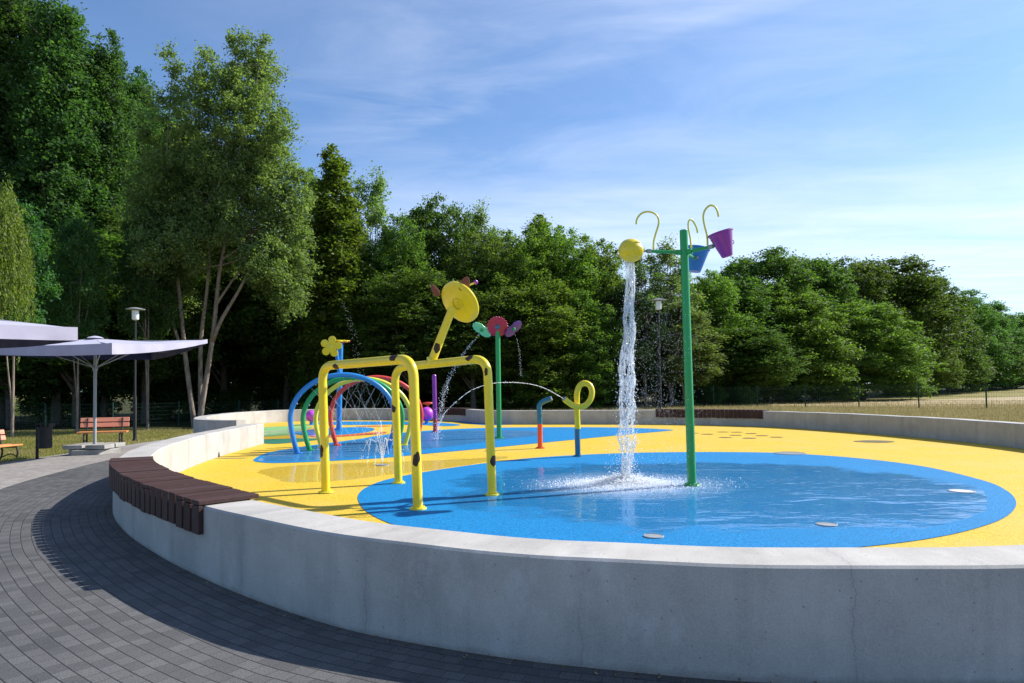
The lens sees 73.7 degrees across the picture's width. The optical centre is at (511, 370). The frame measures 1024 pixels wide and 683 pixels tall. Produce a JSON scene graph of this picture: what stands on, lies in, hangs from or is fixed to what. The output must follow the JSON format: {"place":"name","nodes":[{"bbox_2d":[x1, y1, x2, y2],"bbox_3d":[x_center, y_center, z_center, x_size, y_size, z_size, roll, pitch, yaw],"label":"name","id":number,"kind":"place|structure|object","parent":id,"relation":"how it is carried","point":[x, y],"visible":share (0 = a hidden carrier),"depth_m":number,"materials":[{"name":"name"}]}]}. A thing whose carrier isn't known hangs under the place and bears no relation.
{"place":"outdoors","nodes":[
{"label":"outdoors","id":0,"kind":"place"},
{"bbox_2d":[122,439,165,446],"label":"path","id":1,"kind":"structure","parent":0,"point":[138,444],"depth_m":17.11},
{"bbox_2d":[76,417,129,442],"bbox_3d":[-10.636,1.621,17.773,1.120,0.804,0.591,0,-2,-22],"label":"park bench","id":2,"kind":"object","parent":1,"relation":"on","point":[113,420],"visible":0.84,"depth_m":17.95,"materials":[{"name":"orange wood"}]},
{"bbox_2d":[0,446,764,682],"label":"paving","id":3,"kind":"structure","parent":0,"point":[69,555],"depth_m":3.65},
{"bbox_2d":[0,319,77,347],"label":"parasol","id":4,"kind":"object","parent":3,"relation":"on","point":[14,334],"visible":1,"depth_m":9.99,"materials":[{"name":"white fabric"}]},
{"bbox_2d":[35,423,55,458],"bbox_3d":[-9.182,1.393,13.401,0.289,0.724,0.257,0,-2,-10],"label":"litter bin","id":5,"kind":"object","parent":3,"relation":"on","point":[44,434],"visible":1,"depth_m":13.33,"materials":[{"name":"metal"}]},
{"bbox_2d":[0,336,207,455],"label":"parasol","id":6,"kind":"object","parent":3,"relation":"on","point":[96,348],"visible":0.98,"depth_m":13.88,"materials":[{"name":"white fabric"}]},
{"bbox_2d":[33,503,816,682],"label":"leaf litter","id":7,"kind":"object","parent":3,"relation":"on","point":[684,680],"visible":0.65,"depth_m":3.46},
{"bbox_2d":[0,386,1023,435],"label":"woodland floor","id":8,"kind":"structure","parent":0,"point":[20,424],"depth_m":43.73,"materials":[{"name":"plant"}]},
{"bbox_2d":[0,257,73,427],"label":"broad tree","id":9,"kind":"object","parent":8,"relation":"on","point":[4,387],"visible":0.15,"depth_m":35.10,"materials":[{"name":"green plant"}]},
{"bbox_2d":[0,0,86,424],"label":"poplar","id":10,"kind":"object","parent":8,"relation":"on","point":[14,14],"visible":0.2,"depth_m":39.20,"materials":[{"name":"green plant"}]},
{"bbox_2d":[14,386,83,423],"bbox_3d":[-27.566,1.775,40.763,3.611,4.152,3.697,-1,-2,0],"label":"shrub","id":11,"kind":"object","parent":8,"relation":"on","point":[45,399],"visible":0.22,"depth_m":40.01,"materials":[{"name":"green plant"}]},
{"bbox_2d":[0,0,118,424],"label":"poplar","id":12,"kind":"object","parent":8,"relation":"on","point":[58,59],"visible":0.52,"depth_m":38.34,"materials":[{"name":"green plant"}]},
{"bbox_2d":[35,215,118,432],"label":"thin tree","id":13,"kind":"object","parent":8,"relation":"on","point":[79,235],"visible":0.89,"depth_m":30.84,"materials":[{"name":"green plant"}]},
{"bbox_2d":[0,224,165,426],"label":"broad tree","id":14,"kind":"object","parent":8,"relation":"on","point":[67,377],"visible":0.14,"depth_m":35.70,"materials":[{"name":"green plant"}]},
{"bbox_2d":[69,390,125,417],"bbox_3d":[-26.115,2.220,43.024,3.132,2.948,3.323,-1,-2,0],"label":"shrub","id":15,"kind":"object","parent":8,"relation":"on","point":[87,399],"visible":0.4,"depth_m":42.47,"materials":[{"name":"green plant"}]},
{"bbox_2d":[59,25,145,422],"bbox_3d":[-24.691,-8.665,41.272,6.452,24.572,6.229,-1,-2,0],"label":"poplar","id":16,"kind":"object","parent":8,"relation":"on","point":[118,126],"visible":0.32,"depth_m":40.75,"materials":[{"name":"green plant"}]},
{"bbox_2d":[108,66,174,420],"bbox_3d":[-24.278,-8.236,44.059,6.122,23.822,6.322,-1,-2,0],"label":"poplar","id":17,"kind":"object","parent":8,"relation":"on","point":[137,87],"visible":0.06,"depth_m":43.97,"materials":[{"name":"green plant"}]},
{"bbox_2d":[104,200,185,428],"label":"thin tree","id":18,"kind":"object","parent":8,"relation":"on","point":[130,298],"visible":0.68,"depth_m":33.26,"materials":[{"name":"green plant"}]},
{"bbox_2d":[67,199,230,423],"bbox_3d":[-21.760,-3.211,39.633,9.549,13.202,9.787,1,-2,-36],"label":"broad tree","id":19,"kind":"object","parent":8,"relation":"on","point":[176,361],"visible":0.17,"depth_m":38.30,"materials":[{"name":"green plant"}]},
{"bbox_2d":[124,376,187,420],"bbox_3d":[-23.203,1.794,44.825,4.132,4.284,3.980,-1,-2,0],"label":"shrub","id":20,"kind":"object","parent":8,"relation":"on","point":[168,396],"visible":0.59,"depth_m":44.27,"materials":[{"name":"green plant"}]},
{"bbox_2d":[147,105,215,418],"bbox_3d":[-23.525,-7.403,46.094,7.009,22.186,7.068,-1,-2,0],"label":"poplar","id":21,"kind":"object","parent":8,"relation":"on","point":[193,383],"visible":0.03,"depth_m":45.73,"materials":[{"name":"green plant"}]},
{"bbox_2d":[158,257,240,416],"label":"broad tree","id":22,"kind":"object","parent":8,"relation":"on","point":[216,385],"visible":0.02,"depth_m":51.07,"materials":[{"name":"green plant"}]},
{"bbox_2d":[111,24,325,427],"bbox_3d":[-14.466,-7.002,34.271,9.872,20.578,6.628,-1,-2,0],"label":"pale tree","id":23,"kind":"object","parent":8,"relation":"on","point":[207,191],"visible":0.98,"depth_m":33.47,"materials":[{"name":"green plant"}]},
{"bbox_2d":[161,228,279,404],"bbox_3d":[-19.640,-3.372,46.591,13.669,13.879,12.435,-1,-2,0],"label":"broad tree","id":24,"kind":"object","parent":8,"relation":"on","point":[242,373],"visible":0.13,"depth_m":45.18,"materials":[{"name":"green plant"}]},
{"bbox_2d":[173,366,269,412],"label":"broad tree","id":25,"kind":"object","parent":8,"relation":"on","point":[246,384],"depth_m":54.88,"materials":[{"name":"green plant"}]},
{"bbox_2d":[205,387,253,414],"bbox_3d":[-18.174,2.311,44.273,2.773,2.537,3.186,-2,-2,37],"label":"shrub","id":26,"kind":"object","parent":8,"relation":"on","point":[229,397],"visible":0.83,"depth_m":43.86,"materials":[{"name":"green plant"}]},
{"bbox_2d":[212,246,318,409],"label":"broad tree","id":27,"kind":"object","parent":8,"relation":"on","point":[273,357],"visible":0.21,"depth_m":42.04,"materials":[{"name":"green plant"}]},
{"bbox_2d":[243,373,309,410],"bbox_3d":[-16.230,1.984,47.071,4.546,3.679,3.976,-1,-2,0],"label":"shrub","id":28,"kind":"object","parent":8,"relation":"on","point":[274,391],"visible":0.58,"depth_m":46.29,"materials":[{"name":"green plant"}]},
{"bbox_2d":[278,167,325,408],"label":"slender tree","id":29,"kind":"object","parent":8,"relation":"on","point":[296,382],"visible":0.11,"depth_m":42.27,"materials":[{"name":"green plant"}]},
{"bbox_2d":[286,143,377,408],"bbox_3d":[-10.593,-5.423,40.863,5.804,16.773,6.129,-1,-2,0],"label":"slender tree","id":30,"kind":"object","parent":8,"relation":"on","point":[338,232],"visible":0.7,"depth_m":40.20,"materials":[{"name":"green plant"}]},
{"bbox_2d":[284,247,408,408],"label":"broad tree","id":31,"kind":"object","parent":8,"relation":"on","point":[346,405],"visible":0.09,"depth_m":40.65,"materials":[{"name":"green plant"}]},
{"bbox_2d":[342,160,401,407],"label":"airy tree","id":32,"kind":"object","parent":8,"relation":"on","point":[374,218],"visible":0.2,"depth_m":43.79,"materials":[{"name":"green plant"}]},
{"bbox_2d":[347,212,432,407],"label":"broad tree","id":33,"kind":"object","parent":8,"relation":"on","point":[401,254],"visible":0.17,"depth_m":42.30,"materials":[{"name":"green plant"}]},
{"bbox_2d":[343,264,491,387],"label":"broad tree","id":34,"kind":"object","parent":8,"relation":"on","point":[407,315],"visible":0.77,"depth_m":37.98,"materials":[{"name":"green plant"}]},
{"bbox_2d":[392,191,482,406],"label":"broad tree","id":35,"kind":"object","parent":8,"relation":"on","point":[436,239],"visible":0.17,"depth_m":44.94,"materials":[{"name":"green plant"}]},
{"bbox_2d":[427,386,461,407],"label":"shrub","id":36,"kind":"object","parent":8,"relation":"on","point":[446,403],"visible":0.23,"depth_m":47.08,"materials":[{"name":"green plant"}]},
{"bbox_2d":[426,231,527,408],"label":"broad tree","id":37,"kind":"object","parent":8,"relation":"on","point":[470,267],"visible":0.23,"depth_m":41.99,"materials":[{"name":"green plant"}]},
{"bbox_2d":[467,196,500,254],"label":"airy tree","id":38,"kind":"object","parent":8,"relation":"on","point":[480,220],"visible":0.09,"depth_m":48.68,"materials":[{"name":"green plant"}]},
{"bbox_2d":[470,224,562,409],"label":"broad tree","id":39,"kind":"object","parent":8,"relation":"on","point":[527,272],"visible":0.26,"depth_m":42.51,"materials":[{"name":"green plant"}]},
{"bbox_2d":[463,275,599,409],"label":"broad tree","id":40,"kind":"object","parent":8,"relation":"on","point":[548,315],"visible":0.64,"depth_m":40.22,"materials":[{"name":"green plant"}]},
{"bbox_2d":[519,213,562,305],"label":"slender tree","id":41,"kind":"object","parent":8,"relation":"on","point":[537,217],"visible":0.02,"depth_m":46.76,"materials":[{"name":"green plant"}]},
{"bbox_2d":[518,220,618,406],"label":"broad tree","id":42,"kind":"object","parent":8,"relation":"on","point":[560,239],"visible":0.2,"depth_m":44.52,"materials":[{"name":"green plant"}]},
{"bbox_2d":[548,233,643,406],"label":"broad tree","id":43,"kind":"object","parent":8,"relation":"on","point":[611,266],"visible":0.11,"depth_m":45.94,"materials":[{"name":"green plant"}]},
{"bbox_2d":[610,370,657,405],"bbox_3d":[8.062,1.135,49.031,4.699,4.001,4.089,0,-2,-16],"label":"shrub","id":44,"kind":"object","parent":8,"relation":"on","point":[639,385],"visible":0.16,"depth_m":48.24,"materials":[{"name":"green plant"}]},
{"bbox_2d":[647,375,683,403],"bbox_3d":[11.703,1.211,51.397,4.001,3.850,3.560,-1,-2,0],"label":"shrub","id":45,"kind":"object","parent":8,"relation":"on","point":[664,393],"visible":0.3,"depth_m":50.90,"materials":[{"name":"green plant"}]},
{"bbox_2d":[668,269,756,404],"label":"broad tree","id":46,"kind":"object","parent":8,"relation":"on","point":[712,302],"visible":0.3,"depth_m":47.73,"materials":[{"name":"green plant"}]},
{"bbox_2d":[479,399,1023,422],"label":"grass","id":47,"kind":"structure","parent":8,"relation":"on","point":[1000,412],"depth_m":34.44,"materials":[{"name":"plant"}]},
{"bbox_2d":[714,245,861,400],"bbox_3d":[21.403,-3.901,58.071,14.928,13.630,14.148,-1,-2,0],"label":"acacia","id":48,"kind":"object","parent":8,"relation":"on","point":[777,266],"visible":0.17,"depth_m":55.58,"materials":[{"name":"green plant"}]},
{"bbox_2d":[740,287,876,401],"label":"acacia","id":49,"kind":"object","parent":8,"relation":"on","point":[816,341],"visible":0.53,"depth_m":50.95,"materials":[{"name":"green plant"}]},
{"bbox_2d":[773,253,881,398],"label":"acacia","id":50,"kind":"object","parent":8,"relation":"on","point":[823,268],"visible":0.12,"depth_m":60.39,"materials":[{"name":"green plant"}]},
{"bbox_2d":[812,255,910,361],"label":"broad tree","id":51,"kind":"object","parent":8,"relation":"on","point":[876,293],"visible":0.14,"depth_m":63.80,"materials":[{"name":"green plant"}]},
{"bbox_2d":[822,298,950,399],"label":"acacia","id":52,"kind":"object","parent":8,"relation":"on","point":[892,345],"visible":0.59,"depth_m":53.94,"materials":[{"name":"green plant"}]},
{"bbox_2d":[847,252,977,395],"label":"broad tree","id":53,"kind":"object","parent":8,"relation":"on","point":[914,290],"visible":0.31,"depth_m":66.14,"materials":[{"name":"green plant"}]},
{"bbox_2d":[866,331,972,395],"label":"broad tree","id":54,"kind":"object","parent":8,"relation":"on","point":[955,362],"visible":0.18,"depth_m":65.66,"materials":[{"name":"green plant"}]},
{"bbox_2d":[876,271,998,393],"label":"acacia","id":55,"kind":"object","parent":8,"relation":"on","point":[969,356],"visible":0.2,"depth_m":71.45,"materials":[{"name":"green plant"}]},
{"bbox_2d":[931,336,1001,391],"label":"broad tree","id":56,"kind":"object","parent":8,"relation":"on","point":[983,373],"visible":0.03,"depth_m":75.42,"materials":[{"name":"green plant"}]},
{"bbox_2d":[937,289,1023,390],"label":"acacia","id":57,"kind":"object","parent":8,"relation":"on","point":[1002,359],"visible":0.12,"depth_m":80.87,"materials":[{"name":"green plant"}]},
{"bbox_2d":[976,300,1023,388],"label":"acacia","id":58,"kind":"object","parent":8,"relation":"on","point":[1008,322],"visible":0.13,"depth_m":88.79,"materials":[{"name":"green plant"}]},
{"bbox_2d":[982,340,1023,388],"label":"broad tree","id":59,"kind":"object","parent":8,"relation":"on","point":[1020,368],"visible":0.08,"depth_m":82.86,"materials":[{"name":"green plant"}]},
{"bbox_2d":[985,311,1023,387],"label":"acacia","id":60,"kind":"object","parent":8,"relation":"on","point":[1021,326],"visible":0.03,"depth_m":97.92,"materials":[{"name":"green plant"}]},
{"bbox_2d":[15,389,1023,456],"bbox_3d":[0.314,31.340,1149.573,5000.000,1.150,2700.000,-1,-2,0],"label":"ground","id":61,"kind":"structure","parent":0,"point":[1009,393],"depth_m":58.32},
{"bbox_2d":[0,430,22,459],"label":"park bench","id":62,"kind":"object","parent":61,"relation":"on","point":[2,437],"visible":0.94,"depth_m":16.28,"materials":[{"name":"orange wood"}]},
{"bbox_2d":[0,171,36,370],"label":"weeping willow","id":63,"kind":"object","parent":61,"relation":"on","point":[12,263],"visible":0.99,"depth_m":23.87,"materials":[{"name":"green plant"}]},
{"bbox_2d":[0,199,66,436],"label":"thin tree","id":64,"kind":"object","parent":61,"relation":"on","point":[38,248],"visible":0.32,"depth_m":28.22,"materials":[{"name":"green plant"}]},
{"bbox_2d":[0,428,192,462],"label":"grass","id":65,"kind":"structure","parent":61,"relation":"on","point":[27,440],"depth_m":26.18,"materials":[{"name":"plant"}]},
{"bbox_2d":[126,307,144,441],"bbox_3d":[-13.984,0.173,25.330,0.670,5.085,0.670,-1,-2,0],"label":"street lamp","id":66,"kind":"object","parent":61,"relation":"on","point":[135,314],"visible":0.94,"depth_m":25.28,"materials":[{"name":"metal"}]},
{"bbox_2d":[410,288,536,408],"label":"broad tree","id":67,"kind":"object","parent":61,"relation":"on","point":[488,300],"visible":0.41,"depth_m":39.34,"materials":[{"name":"green plant"}]},
{"bbox_2d":[1,382,1023,430],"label":"fence","id":68,"kind":"object","parent":61,"relation":"on","point":[713,402],"visible":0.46,"depth_m":35.71,"materials":[{"name":"metal"}]},
{"bbox_2d":[113,408,1023,682],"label":"concrete wall","id":69,"kind":"structure","parent":61,"relation":"on","point":[851,614],"depth_m":3.11,"materials":[{"name":"concrete"}]},
{"bbox_2d":[109,456,258,534],"bbox_3d":[-3.181,1.034,6.163,0.567,0.234,3.864,1,-2,-38],"label":"slatted bench","id":70,"kind":"object","parent":69,"relation":"on","point":[149,485],"visible":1,"depth_m":5.27,"materials":[{"name":"wood"}]},
{"bbox_2d":[431,407,473,415],"bbox_3d":[-2.341,1.595,26.985,2.215,0.284,0.534,-2,-2,44],"label":"slatted bench","id":71,"kind":"object","parent":69,"relation":"on","point":[455,411],"visible":0.86,"depth_m":26.80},
{"bbox_2d":[656,409,768,418],"bbox_3d":[6.439,1.383,22.213,3.687,0.283,0.664,-2,-2,34],"label":"slatted bench","id":72,"kind":"object","parent":69,"relation":"on","point":[680,413],"visible":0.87,"depth_m":22.00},
{"bbox_2d":[545,287,638,408],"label":"broad tree","id":73,"kind":"object","parent":61,"relation":"on","point":[593,340],"visible":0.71,"depth_m":41.51,"materials":[{"name":"green plant"}]},
{"bbox_2d":[576,284,681,406],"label":"broad tree","id":74,"kind":"object","parent":61,"relation":"on","point":[606,298],"visible":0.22,"depth_m":44.01,"materials":[{"name":"green plant"}]},
{"bbox_2d":[615,248,675,406],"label":"airy tree","id":75,"kind":"object","parent":61,"relation":"on","point":[641,278],"visible":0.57,"depth_m":43.51,"materials":[{"name":"green plant"}]},
{"bbox_2d":[650,298,665,408],"bbox_3d":[6.155,-0.495,28.521,0.670,5.085,0.670,-1,-2,0],"label":"street lamp","id":76,"kind":"object","parent":61,"relation":"on","point":[658,303],"visible":0.8,"depth_m":28.48,"materials":[{"name":"metal"}]},
{"bbox_2d":[638,234,709,406],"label":"airy tree","id":77,"kind":"object","parent":61,"relation":"on","point":[675,278],"visible":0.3,"depth_m":44.58,"materials":[{"name":"green plant"}]},
{"bbox_2d":[648,297,733,405],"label":"airy tree","id":78,"kind":"object","parent":61,"relation":"on","point":[699,350],"visible":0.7,"depth_m":42.86,"materials":[{"name":"green plant"}]},
{"bbox_2d":[700,273,791,401],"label":"broad tree","id":79,"kind":"object","parent":61,"relation":"on","point":[752,301],"visible":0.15,"depth_m":50.72,"materials":[{"name":"green plant"}]},
{"bbox_2d":[773,381,806,402],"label":"shrub","id":80,"kind":"object","parent":61,"relation":"on","point":[795,399],"visible":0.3,"depth_m":51.61,"materials":[{"name":"green plant"}]},
{"bbox_2d":[32,0,1023,388],"label":"sky","id":81,"kind":"structure","parent":0,"point":[861,129],"materials":[{"name":"blue"}]},
{"bbox_2d":[180,420,1023,546],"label":"pad surface","id":82,"kind":"object","parent":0,"point":[296,485],"visible":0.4,"depth_m":11.92,"materials":[{"name":"yellow rubber"}]},
{"bbox_2d":[264,426,311,435],"bbox_3d":[-7.750,1.875,21.426,2.315,0.001,5.461,0,-2,-7],"label":"green surface","id":83,"kind":"object","parent":82,"relation":"on","point":[276,431],"visible":0.47,"depth_m":21.51,"materials":[{"name":"rubber"}]},
{"bbox_2d":[264,438,316,443],"bbox_3d":[-5.570,1.741,17.146,1.631,0.001,1.708,1,-2,-39],"label":"dark green surface","id":84,"kind":"object","parent":82,"relation":"on","point":[273,441],"visible":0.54,"depth_m":17.07,"materials":[{"name":"rubber"}]},
{"bbox_2d":[295,427,373,434],"bbox_3d":[-5.428,1.841,20.994,2.317,0.001,4.155,-1,-2,0],"label":"blue surface","id":85,"kind":"object","parent":82,"relation":"on","point":[352,430],"visible":0.62,"depth_m":20.81,"materials":[{"name":"rubber"}]},
{"bbox_2d":[321,336,349,429],"bbox_3d":[-5.555,0.396,21.500,0.923,2.975,0.478,0,-2,-34],"label":"flower fountain","id":86,"kind":"object","parent":85,"relation":"on","point":[333,346],"visible":0.87,"depth_m":21.44,"materials":[{"name":"blue paint"}]},
{"bbox_2d":[318,421,459,425],"bbox_3d":[-4.658,1.950,25.477,6.739,0.001,2.679,-1,-2,21],"label":"blue surface","id":87,"kind":"object","parent":82,"relation":"on","point":[379,423],"visible":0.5,"depth_m":25.42,"materials":[{"name":"rubber"}]},
{"bbox_2d":[254,427,670,462],"bbox_3d":[-1.465,1.711,17.576,5.894,0.001,12.195,-2,-2,44],"label":"blue surface","id":88,"kind":"object","parent":82,"relation":"on","point":[460,439],"visible":0.81,"depth_m":16.11,"materials":[{"name":"rubber"}]},
{"bbox_2d":[288,372,392,452],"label":"water arch","id":89,"kind":"structure","parent":88,"relation":"on","point":[306,387],"depth_m":13.74,"materials":[{"name":"blue paint"}]},
{"bbox_2d":[300,377,404,450],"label":"water arch","id":90,"kind":"structure","parent":88,"relation":"on","point":[312,395],"depth_m":14.25,"materials":[{"name":"green paint"}]},
{"bbox_2d":[313,377,409,447],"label":"water arch","id":91,"kind":"structure","parent":88,"relation":"on","point":[340,384],"depth_m":14.96,"materials":[{"name":"yellow paint"}]},
{"bbox_2d":[328,375,423,445],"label":"water arch","id":92,"kind":"structure","parent":88,"relation":"on","point":[337,396],"depth_m":15.46,"materials":[{"name":"red paint"}]},
{"bbox_2d":[359,420,405,463],"bbox_3d":[-2.169,1.204,11.443,0.814,0.797,0.715,-2,-2,37],"label":"water jet","id":93,"kind":"object","parent":88,"relation":"on","point":[381,450],"visible":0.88,"depth_m":11.44},
{"bbox_2d":[432,374,438,431],"bbox_3d":[-2.236,0.950,19.822,0.220,1.710,0.220,-1,-2,0],"label":"spray post","id":94,"kind":"object","parent":88,"relation":"on","point":[434,392],"visible":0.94,"depth_m":19.77,"materials":[{"name":"metal"}]},
{"bbox_2d":[534,396,551,448],"bbox_3d":[0.655,1.075,14.161,0.371,1.105,0.200,-1,-2,24],"label":"water cannon","id":95,"kind":"object","parent":82,"relation":"on","point":[539,413],"visible":0.99,"depth_m":14.15,"materials":[{"name":"orange paint"}]},
{"bbox_2d":[358,452,1015,547],"bbox_3d":[2.191,1.452,9.057,8.104,0.001,7.932,-1,-2,0],"label":"blue surface","id":96,"kind":"object","parent":82,"relation":"on","point":[776,500],"visible":0.83,"depth_m":7.35,"materials":[{"name":"rubber"}]},
{"bbox_2d":[562,380,594,456],"bbox_3d":[1.196,0.872,12.344,0.602,1.406,0.266,0,-2,-6],"label":"water cannon","id":97,"kind":"object","parent":96,"relation":"on","point":[576,406],"visible":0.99,"depth_m":12.33,"materials":[{"name":"yellow paint"}]},
{"bbox_2d":[716,396,1023,408],"bbox_3d":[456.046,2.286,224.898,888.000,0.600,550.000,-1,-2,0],"label":"field","id":98,"kind":"structure","parent":0,"point":[959,402],"depth_m":48.47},
{"bbox_2d":[698,382,729,404],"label":"shrub","id":99,"kind":"object","parent":98,"relation":"on","point":[722,394],"visible":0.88,"depth_m":45.65,"materials":[{"name":"green plant"}]},
{"bbox_2d":[725,380,761,404],"bbox_3d":[15.759,1.653,46.869,2.182,2.044,2.507,1,-2,-40],"label":"shrub","id":100,"kind":"object","parent":98,"relation":"on","point":[745,394],"visible":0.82,"depth_m":46.56,"materials":[{"name":"green plant"}]},
{"bbox_2d":[692,325,817,404],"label":"broad tree","id":101,"kind":"object","parent":98,"relation":"on","point":[755,345],"visible":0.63,"depth_m":46.02,"materials":[{"name":"green plant"}]},
{"label":"water","id":102,"kind":"structure","parent":0,"visible":0},
{"bbox_2d":[318,277,499,510],"bbox_3d":[-1.134,0.159,8.246,1.958,2.665,1.624,-2,-2,44],"label":"giraffe sprayer","id":103,"kind":"object","parent":102,"relation":"on","point":[460,301],"visible":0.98,"depth_m":8.26,"materials":[{"name":"yellow paint"}]},
{"bbox_2d":[613,261,641,475],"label":"falling water","id":104,"kind":"structure","parent":102,"relation":"on","point":[627,362],"depth_m":8.68,"materials":[{"name":"liquid"}]},
{"bbox_2d":[512,439,744,494],"bbox_3d":[1.484,1.166,8.758,3.192,0.587,1.940,-1,-2,0],"label":"splash","id":105,"kind":"object","parent":102,"relation":"on","point":[618,481],"visible":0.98,"depth_m":8.61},
{"bbox_2d":[603,277,725,476],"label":"mist","id":106,"kind":"structure","parent":102,"relation":"on","point":[659,389],"depth_m":8.69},
{"bbox_2d":[619,204,733,486],"bbox_3d":[2.224,-0.290,8.536,1.417,3.511,1.068,0,-2,-31],"label":"bucket fountain","id":107,"kind":"object","parent":102,"relation":"on","point":[693,258],"visible":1,"depth_m":8.56,"materials":[{"name":"green paint"}]},
{"label":"water","id":108,"kind":"structure","parent":0,"visible":0},
{"bbox_2d":[472,316,521,437],"bbox_3d":[-0.361,0.171,17.195,1.251,3.091,0.312,-1,-2,0],"label":"flower fountain","id":109,"kind":"object","parent":108,"relation":"on","point":[497,327],"visible":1,"depth_m":17.18,"materials":[{"name":"green paint"}]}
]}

